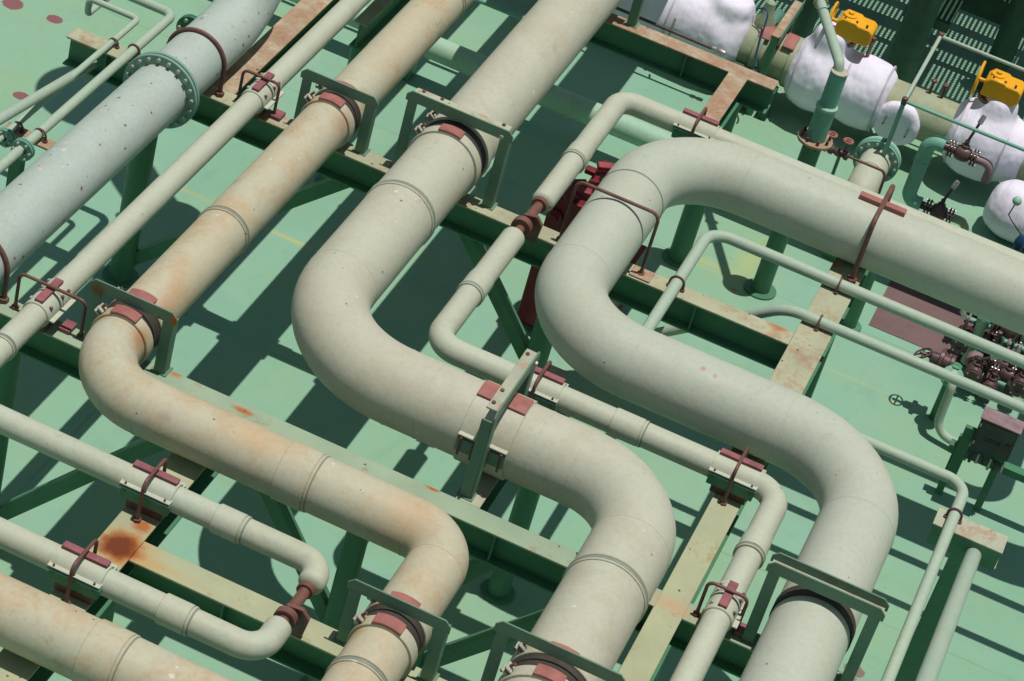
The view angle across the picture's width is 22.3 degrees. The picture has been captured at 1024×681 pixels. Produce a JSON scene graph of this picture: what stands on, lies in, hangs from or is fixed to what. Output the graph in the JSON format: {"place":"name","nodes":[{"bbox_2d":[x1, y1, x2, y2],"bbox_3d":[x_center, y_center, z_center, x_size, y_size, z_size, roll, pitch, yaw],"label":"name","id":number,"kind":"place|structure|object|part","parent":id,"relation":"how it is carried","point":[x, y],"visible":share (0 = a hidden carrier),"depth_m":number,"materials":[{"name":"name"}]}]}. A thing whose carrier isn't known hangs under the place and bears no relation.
{"place":"outdoors","nodes":[
{"label":"outdoors","id":0,"kind":"place"},
{"bbox_2d":[0,0,1023,680],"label":"deck","id":1,"kind":"structure","parent":0,"point":[236,338],"depth_m":14.41,"materials":[{"name":"green paint"}]},
{"bbox_2d":[0,352,21,493],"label":"support post","id":2,"kind":"object","parent":1,"relation":"on","point":[9,372],"visible":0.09,"depth_m":11.72,"materials":[{"name":"green metal"}]},
{"bbox_2d":[0,439,163,519],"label":"diagonal brace","id":3,"kind":"object","parent":2,"relation":"attached to","point":[72,480],"visible":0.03,"depth_m":11.96,"materials":[{"name":"green metal"}]},
{"bbox_2d":[0,122,55,293],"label":"steel beam","id":4,"kind":"structure","parent":1,"relation":"on","point":[16,168],"depth_m":12.64,"materials":[{"name":"metal"}]},
{"bbox_2d":[15,121,24,133],"bbox_3d":[-2.389,-1.038,12.559,0.070,0.053,0.026,24,37,9],"label":"tube clip","id":5,"kind":"object","parent":4,"relation":"on","point":[22,130],"visible":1,"depth_m":12.55,"materials":[{"name":"metal"}]},
{"bbox_2d":[34,128,47,143],"bbox_3d":[-2.279,-0.997,12.535,0.086,0.068,0.026,24,37,9],"label":"tube clip","id":6,"kind":"object","parent":4,"relation":"on","point":[45,140],"visible":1,"depth_m":12.53,"materials":[{"name":"metal"}]},
{"bbox_2d":[100,601,115,621],"bbox_3d":[-1.786,1.433,10.924,0.180,1.185,0.180,24,37,9],"label":"support post","id":7,"kind":"object","parent":1,"relation":"on","point":[108,614],"depth_m":10.63,"materials":[{"name":"green metal"}]},
{"bbox_2d":[0,452,218,680],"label":"steel beam","id":8,"kind":"structure","parent":7,"relation":"on","point":[123,537],"depth_m":10.54,"materials":[{"name":"beige metal"}]},
{"bbox_2d":[63,539,98,604],"bbox_3d":[-1.687,0.901,10.179,0.032,0.216,0.237,24,37,9],"label":"rod clamp","id":9,"kind":"object","parent":8,"relation":"on","point":[95,542],"visible":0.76,"depth_m":10.11,"materials":[{"name":"metal"}]},
{"bbox_2d":[0,572,232,680],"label":"steel pipe","id":10,"kind":"object","parent":8,"relation":"on","point":[56,635],"visible":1,"depth_m":9.70,"materials":[{"name":"beige metal"}]},
{"bbox_2d":[133,458,167,522],"bbox_3d":[-1.476,0.605,10.644,0.032,0.216,0.237,24,37,9],"label":"rod clamp","id":11,"kind":"object","parent":8,"relation":"on","point":[137,518],"visible":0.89,"depth_m":10.59,"materials":[{"name":"metal"}]},
{"bbox_2d":[102,136,157,287],"bbox_3d":[-1.991,-0.804,13.745,0.200,1.185,0.200,24,37,9],"label":"support post","id":12,"kind":"object","parent":1,"relation":"on","point":[119,271],"visible":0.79,"depth_m":13.76,"materials":[{"name":"green metal"}]},
{"bbox_2d":[133,178,349,265],"bbox_3d":[-1.442,-0.635,13.641,1.147,1.109,0.068,24,37,9],"label":"diagonal brace","id":13,"kind":"object","parent":12,"relation":"attached to","point":[300,197],"visible":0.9,"depth_m":13.40,"materials":[{"name":"green metal"}]},
{"bbox_2d":[176,10,204,29],"bbox_3d":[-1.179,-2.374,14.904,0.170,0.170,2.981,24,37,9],"label":"flange","id":14,"kind":"object","parent":1,"relation":"on","point":[186,20],"visible":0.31,"depth_m":13.73,"materials":[{"name":"teal paint"}]},
{"bbox_2d":[300,531,367,680],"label":"support post","id":15,"kind":"object","parent":1,"relation":"on","point":[352,554],"visible":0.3,"depth_m":11.54,"materials":[{"name":"green metal"}]},
{"bbox_2d":[258,491,329,622],"bbox_3d":[-0.981,0.894,11.643,0.674,0.870,0.068,24,37,9],"label":"diagonal brace","id":16,"kind":"object","parent":15,"relation":"attached to","point":[282,517],"visible":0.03,"depth_m":11.59,"materials":[{"name":"green metal"}]},
{"bbox_2d":[352,558,494,628],"bbox_3d":[-0.411,1.142,11.542,0.616,0.868,0.068,24,37,9],"label":"diagonal brace","id":17,"kind":"object","parent":15,"relation":"attached to","point":[477,568],"visible":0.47,"depth_m":11.29,"materials":[{"name":"green metal"}]},
{"bbox_2d":[0,294,863,680],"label":"steel beam","id":18,"kind":"structure","parent":17,"relation":"on","point":[492,540],"depth_m":11.19,"materials":[{"name":"metal"}]},
{"bbox_2d":[0,245,9,303],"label":"rod clamp","id":19,"kind":"object","parent":18,"relation":"on","point":[4,298],"visible":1,"depth_m":11.45,"materials":[{"name":"metal"}]},
{"bbox_2d":[11,273,86,338],"bbox_3d":[-2.032,-0.159,11.426,0.362,0.208,0.037,24,37,9],"label":"rod clamp","id":20,"kind":"object","parent":18,"relation":"on","point":[15,306],"visible":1,"depth_m":11.38,"materials":[{"name":"brown metal"}]},
{"bbox_2d":[80,279,178,376],"bbox_3d":[-1.660,-0.074,11.342,0.427,0.349,0.076,24,37,9],"label":"guide frame","id":21,"kind":"object","parent":18,"relation":"on","point":[161,366],"visible":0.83,"depth_m":11.26,"materials":[{"name":"grey paint"}]},
{"bbox_2d":[78,0,474,680],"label":"steel pipe","id":22,"kind":"object","parent":18,"relation":"on","point":[178,278],"visible":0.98,"depth_m":10.87,"materials":[{"name":"beige metal"}]},
{"bbox_2d":[692,581,748,632],"bbox_3d":[0.883,1.116,10.900,0.212,0.208,0.037,24,37,9],"label":"rod clamp","id":23,"kind":"object","parent":18,"relation":"on","point":[696,613],"visible":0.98,"depth_m":10.86,"materials":[{"name":"metal"}]},
{"bbox_2d":[428,92,1023,680],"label":"steel pipe","id":24,"kind":"object","parent":18,"relation":"on","point":[722,608],"visible":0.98,"depth_m":11.72,"materials":[{"name":"beige metal"}]},
{"bbox_2d":[535,137,1023,680],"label":"steel pipe","id":25,"kind":"object","parent":18,"relation":"on","point":[831,461],"visible":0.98,"depth_m":11.93,"materials":[{"name":"grey metal"}]},
{"bbox_2d":[738,552,889,680],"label":"guide frame","id":26,"kind":"object","parent":18,"relation":"on","point":[873,606],"visible":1,"depth_m":10.67,"materials":[{"name":"grey paint"}]},
{"bbox_2d":[315,44,367,181],"bbox_3d":[-0.970,-1.306,14.967,0.160,0.975,0.160,24,37,9],"label":"support post","id":27,"kind":"object","parent":1,"relation":"on","point":[354,53],"visible":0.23,"depth_m":14.71,"materials":[{"name":"green metal"}]},
{"bbox_2d":[349,0,409,50],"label":"steel beam","id":28,"kind":"structure","parent":27,"relation":"on","point":[374,18],"depth_m":14.71,"materials":[{"name":"green metal"}]},
{"bbox_2d":[414,649,424,666],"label":"support post","id":29,"kind":"object","parent":1,"relation":"on","point":[418,660],"depth_m":11.60,"materials":[{"name":"green metal"}]},
{"bbox_2d":[419,609,543,668],"bbox_3d":[-0.021,1.290,11.459,0.721,0.824,0.068,24,37,9],"label":"diagonal brace","id":30,"kind":"object","parent":29,"relation":"attached to","point":[469,645],"visible":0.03,"depth_m":11.53,"materials":[{"name":"green metal"}]},
{"bbox_2d":[475,0,523,19],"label":"steel pipe","id":31,"kind":"object","parent":1,"relation":"on","point":[502,9],"depth_m":16.18,"materials":[{"name":"metal"}]},
{"bbox_2d":[480,410,565,604],"bbox_3d":[0.064,0.786,12.477,0.180,1.185,0.180,24,37,9],"label":"support post","id":32,"kind":"object","parent":1,"relation":"on","point":[496,587],"visible":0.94,"depth_m":12.69,"materials":[{"name":"green metal"}]},
{"bbox_2d":[456,365,569,511],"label":"steel beam","id":33,"kind":"structure","parent":32,"relation":"on","point":[489,488],"depth_m":11.37,"materials":[{"name":"metal"}]},
{"bbox_2d":[456,349,540,501],"bbox_3d":[-0.051,0.354,11.277,0.082,0.504,0.550,24,37,9],"label":"guide frame","id":34,"kind":"object","parent":33,"relation":"on","point":[518,379],"visible":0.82,"depth_m":11.12,"materials":[{"name":"grey paint"}]},
{"bbox_2d":[529,360,551,398],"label":"rod clamp","id":35,"kind":"object","parent":33,"relation":"on","point":[547,367],"visible":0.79,"depth_m":11.67,"materials":[{"name":"metal"}]},
{"bbox_2d":[527,316,551,368],"bbox_3d":[0.118,0.113,13.370,0.190,1.185,0.190,24,37,9],"label":"support post","id":36,"kind":"object","parent":1,"relation":"on","point":[540,342],"visible":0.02,"depth_m":13.24,"materials":[{"name":"green metal"}]},
{"bbox_2d":[459,235,528,358],"bbox_3d":[-0.054,-0.197,13.289,0.622,0.723,0.068,24,37,9],"label":"diagonal brace","id":37,"kind":"object","parent":36,"relation":"attached to","point":[506,312],"visible":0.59,"depth_m":13.28,"materials":[{"name":"green metal"}]},
{"bbox_2d":[62,27,793,369],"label":"steel beam","id":38,"kind":"structure","parent":37,"relation":"on","point":[728,327],"depth_m":13.00,"materials":[{"name":"metal"}]},
{"bbox_2d":[0,60,98,124],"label":"tubular strut","id":39,"kind":"object","parent":38,"relation":"attached to","point":[31,100],"visible":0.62,"depth_m":12.56,"materials":[{"name":"green paint"}]},
{"bbox_2d":[0,0,139,147],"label":"steel pipe","id":40,"kind":"object","parent":38,"relation":"on","point":[7,137],"visible":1,"depth_m":13.18,"materials":[{"name":"beige metal"}]},
{"bbox_2d":[0,0,174,173],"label":"steel pipe","id":41,"kind":"object","parent":38,"relation":"on","point":[23,149],"visible":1,"depth_m":12.90,"materials":[{"name":"beige metal"}]},
{"bbox_2d":[109,37,119,48],"bbox_3d":[-2.046,-1.532,13.332,0.070,0.053,0.026,24,37,9],"label":"tube clip","id":42,"kind":"object","parent":38,"relation":"on","point":[117,46],"visible":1,"depth_m":13.32,"materials":[{"name":"metal"}]},
{"bbox_2d":[127,43,140,56],"bbox_3d":[-1.937,-1.492,13.309,0.086,0.068,0.026,24,37,9],"label":"tube clip","id":43,"kind":"object","parent":38,"relation":"on","point":[137,46],"visible":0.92,"depth_m":13.30,"materials":[{"name":"metal"}]},
{"bbox_2d":[0,0,280,283],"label":"steel pipe","id":44,"kind":"object","parent":38,"relation":"on","point":[54,188],"visible":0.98,"depth_m":12.38,"materials":[{"name":"grey metal"}]},
{"bbox_2d":[0,0,370,367],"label":"steel pipe","id":45,"kind":"object","parent":38,"relation":"on","point":[43,309],"visible":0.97,"depth_m":12.24,"materials":[{"name":"beige metal"}]},
{"bbox_2d":[166,27,226,97],"bbox_3d":[-1.600,-1.437,13.152,0.364,0.326,0.048,24,37,9],"label":"rod clamp","id":46,"kind":"object","parent":38,"relation":"on","point":[219,92],"visible":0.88,"depth_m":13.09,"materials":[{"name":"brown metal"}]},
{"bbox_2d":[234,69,280,114],"bbox_3d":[-1.282,-1.254,13.137,0.237,0.208,0.037,24,37,9],"label":"rod clamp","id":47,"kind":"object","parent":38,"relation":"on","point":[276,83],"visible":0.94,"depth_m":13.10,"materials":[{"name":"metal"}]},
{"bbox_2d":[212,0,339,95],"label":"steel beam","id":48,"kind":"structure","parent":38,"relation":"attached to","point":[279,39],"depth_m":13.79,"materials":[{"name":"beige metal"}]},
{"bbox_2d":[293,68,378,156],"bbox_3d":[-0.882,-1.164,13.056,0.427,0.349,0.076,24,37,9],"label":"guide frame","id":49,"kind":"object","parent":38,"relation":"on","point":[309,77],"visible":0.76,"depth_m":12.97,"materials":[{"name":"grey paint"}]},
{"bbox_2d":[388,88,513,210],"bbox_3d":[-0.294,-0.961,12.914,0.580,0.474,0.082,24,37,9],"label":"guide frame","id":50,"kind":"object","parent":38,"relation":"on","point":[462,114],"visible":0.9,"depth_m":12.80,"materials":[{"name":"grey paint"}]},
{"bbox_2d":[291,0,675,680],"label":"steel pipe","id":51,"kind":"object","parent":38,"relation":"on","point":[363,362],"visible":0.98,"depth_m":11.25,"materials":[{"name":"beige metal"}]},
{"bbox_2d":[556,181,659,282],"bbox_3d":[0.500,-0.551,12.768,0.518,0.381,0.090,24,37,9],"label":"rod clamp","id":52,"kind":"object","parent":38,"relation":"on","point":[641,273],"visible":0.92,"depth_m":12.74,"materials":[{"name":"metal"}]},
{"bbox_2d":[666,275,684,292],"bbox_3d":[0.815,-0.286,12.800,0.097,0.079,0.026,24,37,9],"label":"tube clip","id":53,"kind":"object","parent":38,"relation":"on","point":[682,290],"visible":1,"depth_m":12.79,"materials":[{"name":"metal"}]},
{"bbox_2d":[289,0,835,260],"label":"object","id":54,"kind":"object","parent":1,"relation":"on","point":[555,98],"visible":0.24,"depth_m":15.99,"materials":[{"name":"green paint"}]},
{"bbox_2d":[517,160,646,326],"bbox_3d":[0.447,-0.527,14.500,0.479,0.980,0.744,24,37,9],"label":"fire locker","id":55,"kind":"object","parent":1,"relation":"on","point":[554,220],"visible":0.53,"depth_m":14.33,"materials":[{"name":"red metal"}]},
{"bbox_2d":[654,660,664,680],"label":"support post","id":56,"kind":"object","parent":1,"relation":"on","point":[656,677],"visible":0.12,"depth_m":11.18,"materials":[{"name":"green metal"}]},
{"bbox_2d":[618,493,746,680],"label":"steel beam","id":57,"kind":"structure","parent":56,"relation":"on","point":[654,641],"depth_m":11.08,"materials":[{"name":"beige metal"}]},
{"bbox_2d":[719,446,748,505],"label":"rod clamp","id":58,"kind":"object","parent":57,"relation":"on","point":[723,502],"visible":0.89,"depth_m":11.53,"materials":[{"name":"metal"}]},
{"bbox_2d":[662,105,740,267],"bbox_3d":[1.124,-0.947,15.133,0.194,1.185,0.194,24,37,9],"label":"support post","id":59,"kind":"object","parent":1,"relation":"on","point":[675,254],"visible":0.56,"depth_m":15.31,"materials":[{"name":"green metal"}]},
{"bbox_2d":[589,13,778,114],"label":"steel beam","id":60,"kind":"structure","parent":59,"relation":"on","point":[674,58],"depth_m":14.74,"materials":[{"name":"metal"}]},
{"bbox_2d":[624,0,644,28],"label":"guide frame","id":61,"kind":"object","parent":60,"relation":"on","point":[634,14],"visible":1,"depth_m":14.71,"materials":[{"name":"grey paint"}]},
{"bbox_2d":[701,72,746,128],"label":"steel beam","id":62,"kind":"structure","parent":60,"relation":"attached to","point":[721,105],"depth_m":14.43,"materials":[{"name":"beige metal"}]},
{"bbox_2d":[690,107,707,136],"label":"rod clamp","id":63,"kind":"object","parent":62,"relation":"on","point":[703,112],"visible":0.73,"depth_m":13.79,"materials":[{"name":"metal"}]},
{"bbox_2d":[733,0,804,120],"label":"pipe anchor","id":64,"kind":"object","parent":1,"relation":"on","point":[791,43],"visible":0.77,"depth_m":16.82,"materials":[{"name":"metal"}]},
{"bbox_2d":[755,7,768,71],"bbox_3d":[1.612,-1.909,16.748,0.067,0.329,0.449,7,38,-13],"label":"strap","id":65,"kind":"object","parent":64,"relation":"hanging from","point":[760,38],"visible":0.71,"depth_m":16.80,"materials":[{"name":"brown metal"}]},
{"bbox_2d":[744,0,848,300],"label":"vent pipe","id":66,"kind":"object","parent":1,"relation":"on","point":[814,138],"visible":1,"depth_m":14.72,"materials":[{"name":"green metal"}]},
{"bbox_2d":[826,131,885,193],"bbox_3d":[2.072,-1.045,15.819,0.439,0.358,0.070,24,37,9],"label":"hand valve","id":67,"kind":"object","parent":66,"relation":"attached to","point":[839,153],"visible":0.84,"depth_m":15.77,"materials":[{"name":"brown metal"}]},
{"bbox_2d":[805,336,835,397],"bbox_3d":[1.641,0.099,13.977,0.170,1.185,0.170,24,37,9],"label":"support post","id":68,"kind":"object","parent":1,"relation":"on","point":[810,390],"visible":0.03,"depth_m":14.01,"materials":[{"name":"green metal"}]},
{"bbox_2d":[731,257,868,469],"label":"steel beam","id":69,"kind":"structure","parent":68,"relation":"on","point":[802,358],"depth_m":12.77,"materials":[{"name":"beige metal"}]},
{"bbox_2d":[814,314,822,331],"bbox_3d":[1.521,-0.095,12.829,0.023,0.074,0.094,24,37,9],"label":"tube clip","id":70,"kind":"object","parent":69,"relation":"on","point":[816,329],"visible":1,"depth_m":12.80,"materials":[{"name":"metal"}]},
{"bbox_2d":[643,230,1023,368],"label":"steel pipe","id":71,"kind":"object","parent":69,"relation":"on","point":[675,285],"visible":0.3,"depth_m":13.04,"materials":[{"name":"beige metal"}]},
{"bbox_2d":[833,277,842,294],"bbox_3d":[1.656,-0.285,13.123,0.023,0.080,0.100,24,37,9],"label":"tube clip","id":72,"kind":"object","parent":69,"relation":"on","point":[835,292],"visible":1,"depth_m":13.10,"materials":[{"name":"metal"}]},
{"bbox_2d":[654,304,1023,414],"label":"steel pipe","id":73,"kind":"object","parent":69,"relation":"on","point":[922,365],"visible":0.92,"depth_m":12.76,"materials":[{"name":"beige metal"}]},
{"bbox_2d":[846,184,894,283],"bbox_3d":[1.846,-0.559,13.275,0.052,0.407,0.466,24,37,9],"label":"rod clamp","id":74,"kind":"object","parent":69,"relation":"on","point":[851,278],"visible":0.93,"depth_m":13.13,"materials":[{"name":"brown metal"}]},
{"bbox_2d":[861,433,967,680],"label":"steel pipe","id":75,"kind":"object","parent":69,"relation":"on","point":[956,483],"visible":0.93,"depth_m":11.65,"materials":[{"name":"grey metal"}]},
{"bbox_2d":[842,271,876,331],"bbox_3d":[2.059,-0.327,15.166,0.160,0.620,0.160,24,37,9],"label":"support post","id":76,"kind":"object","parent":1,"relation":"on","point":[851,319],"visible":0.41,"depth_m":15.23,"materials":[{"name":"green metal"}]},
{"bbox_2d":[847,115,908,192],"bbox_3d":[2.261,-1.039,16.372,0.296,0.576,1.056,24,37,9],"label":"steel pipe","id":77,"kind":"object","parent":1,"relation":"on","point":[869,150],"visible":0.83,"depth_m":16.20,"materials":[{"name":"beige metal"}]},
{"bbox_2d":[736,23,1023,180],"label":"steel pipe","id":78,"kind":"object","parent":1,"relation":"on","point":[931,125],"visible":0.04,"depth_m":16.71,"materials":[{"name":"paint"}]},
{"bbox_2d":[612,0,755,61],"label":"insulation jacket","id":79,"kind":"object","parent":78,"relation":"on","point":[725,25],"visible":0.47,"depth_m":16.85,"materials":[{"name":"white fabric"}]},
{"bbox_2d":[616,6,725,56],"bbox_3d":[0.804,-2.125,16.873,1.282,0.126,0.081,24,37,9],"label":"steel pipe","id":80,"kind":"object","parent":79,"relation":"attached to","point":[718,51],"visible":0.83,"depth_m":16.81,"materials":[{"name":"brown metal"}]},
{"bbox_2d":[754,0,785,29],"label":"valve bonnet","id":81,"kind":"object","parent":78,"relation":"on","point":[778,15],"visible":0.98,"depth_m":16.86,"materials":[{"name":"paint"}]},
{"bbox_2d":[783,21,897,131],"bbox_3d":[2.153,-1.721,16.874,0.687,0.623,0.517,24,37,9],"label":"insulation jacket","id":82,"kind":"object","parent":78,"relation":"on","point":[869,83],"visible":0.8,"depth_m":16.70,"materials":[{"name":"white fabric"}]},
{"bbox_2d":[823,1,877,47],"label":"valve gearbox","id":83,"kind":"object","parent":82,"relation":"on","point":[854,27],"visible":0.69,"depth_m":16.61,"materials":[{"name":"yellow metal"}]},
{"bbox_2d":[865,36,876,57],"bbox_3d":[2.296,-1.851,16.729,0.033,0.240,0.033,10,37,-9],"label":"valve spindle","id":84,"kind":"object","parent":82,"relation":"attached to","point":[871,44],"visible":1,"depth_m":16.69,"materials":[{"name":"metal"}]},
{"bbox_2d":[873,101,919,144],"bbox_3d":[2.525,-1.461,16.834,0.303,0.304,0.348,24,37,9],"label":"insulation jacket","id":85,"kind":"object","parent":78,"relation":"on","point":[909,119],"visible":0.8,"depth_m":16.69,"materials":[{"name":"white fabric"}]},
{"bbox_2d":[940,83,948,97],"bbox_3d":[2.779,-1.600,16.707,0.040,0.120,0.040,24,37,9],"label":"valve stud","id":86,"kind":"object","parent":78,"relation":"on","point":[945,85],"visible":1,"depth_m":16.68,"materials":[{"name":"metal"}]},
{"bbox_2d":[942,97,1023,181],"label":"insulation jacket","id":87,"kind":"object","parent":78,"relation":"on","point":[1004,121],"visible":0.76,"depth_m":16.53,"materials":[{"name":"white fabric"}]},
{"bbox_2d":[970,61,1023,106],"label":"valve gearbox","id":88,"kind":"object","parent":87,"relation":"on","point":[1004,87],"visible":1,"depth_m":16.45,"materials":[{"name":"yellow metal"}]},
{"bbox_2d":[791,0,1023,89],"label":"grated walkway","id":89,"kind":"structure","parent":1,"relation":"on","point":[921,19],"depth_m":17.59,"materials":[{"name":"green paint"}]},
{"bbox_2d":[913,348,963,443],"bbox_3d":[2.452,0.327,14.625,0.214,0.436,0.591,-9,44,-30],"label":"gooseneck valve","id":90,"kind":"object","parent":1,"relation":"on","point":[944,359],"visible":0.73,"depth_m":14.58,"materials":[{"name":"green paint"}]},
{"bbox_2d":[869,280,1023,365],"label":"brown deck coating","id":91,"kind":"object","parent":1,"relation":"on","point":[903,328],"visible":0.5,"depth_m":15.54,"materials":[{"name":"brown paint"}]},
{"bbox_2d":[951,310,1023,400],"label":"drain manifold","id":92,"kind":"object","parent":91,"relation":"on","point":[987,370],"visible":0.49,"depth_m":15.04,"materials":[{"name":"brown metal"}]},
{"bbox_2d":[902,114,993,230],"bbox_3d":[2.724,-1.054,16.097,0.485,0.839,0.138,24,37,9],"label":"gooseneck pipe","id":93,"kind":"object","parent":1,"relation":"on","point":[928,146],"visible":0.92,"depth_m":16.08,"materials":[{"name":"green metal"}]},
{"bbox_2d":[895,507,1007,680],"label":"support post","id":94,"kind":"object","parent":1,"relation":"on","point":[988,544],"visible":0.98,"depth_m":11.94,"materials":[{"name":"green metal"}]},
{"bbox_2d":[915,548,980,680],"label":"tubular strut","id":95,"kind":"object","parent":94,"relation":"attached to","point":[934,657],"visible":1,"depth_m":10.54,"materials":[{"name":"green paint"}]},
{"bbox_2d":[943,507,962,524],"bbox_3d":[2.026,0.795,11.871,0.089,0.072,0.026,24,37,9],"label":"tube clip","id":96,"kind":"object","parent":94,"relation":"on","point":[945,516],"visible":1,"depth_m":11.87,"materials":[{"name":"metal"}]},
{"bbox_2d":[882,31,1023,156],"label":"handrail","id":97,"kind":"object","parent":1,"relation":"on","point":[905,98],"visible":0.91,"depth_m":16.09,"materials":[{"name":"green metal"}]},
{"bbox_2d":[935,406,1023,511],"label":"control cabinet","id":98,"kind":"object","parent":1,"relation":"on","point":[992,438],"visible":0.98,"depth_m":13.98,"materials":[{"name":"green metal"}]},
{"bbox_3d":[2.585,0.535,13.909,0.192,0.177,0.003,24,37,9],"label":"cabinet door","id":99,"kind":"part","parent":98,"relation":"part of","materials":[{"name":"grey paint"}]},
{"bbox_2d":[983,179,1023,242],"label":"insulation jacket","id":100,"kind":"object","parent":1,"relation":"on","point":[999,205],"visible":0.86,"depth_m":16.30,"materials":[{"name":"white fabric"}]},
{"bbox_2d":[1008,196,1023,250],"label":"valve hand lever","id":101,"kind":"object","parent":1,"relation":"on","point":[1018,243],"visible":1,"depth_m":15.94,"materials":[{"name":"blue metal"}]},
{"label":"support post","id":102,"kind":"object","parent":1,"relation":"on","visible":0},
{"bbox_2d":[129,541,446,680],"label":"steel beam","id":103,"kind":"structure","parent":102,"relation":"on","point":[314,651],"depth_m":10.44,"materials":[{"name":"beige metal"}]},
{"bbox_2d":[0,404,328,659],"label":"steel pipe","id":104,"kind":"object","parent":103,"relation":"on","point":[95,576],"visible":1,"depth_m":10.36,"materials":[{"name":"grey metal"}]},
{"bbox_2d":[332,579,450,680],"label":"guide frame","id":105,"kind":"object","parent":103,"relation":"on","point":[357,588],"visible":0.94,"depth_m":10.16,"materials":[{"name":"grey paint"}]},
{"bbox_2d":[481,621,625,680],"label":"guide frame","id":106,"kind":"object","parent":103,"relation":"on","point":[504,630],"visible":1,"depth_m":9.97,"materials":[{"name":"grey paint"}]},
{"bbox_2d":[928,78,937,93],"bbox_3d":[2.705,-1.632,16.720,0.040,0.120,0.040,24,37,9],"label":"valve stud","id":107,"kind":"object","parent":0,"point":[934,81],"visible":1,"depth_m":16.70,"materials":[{"name":"metal"}]}
]}

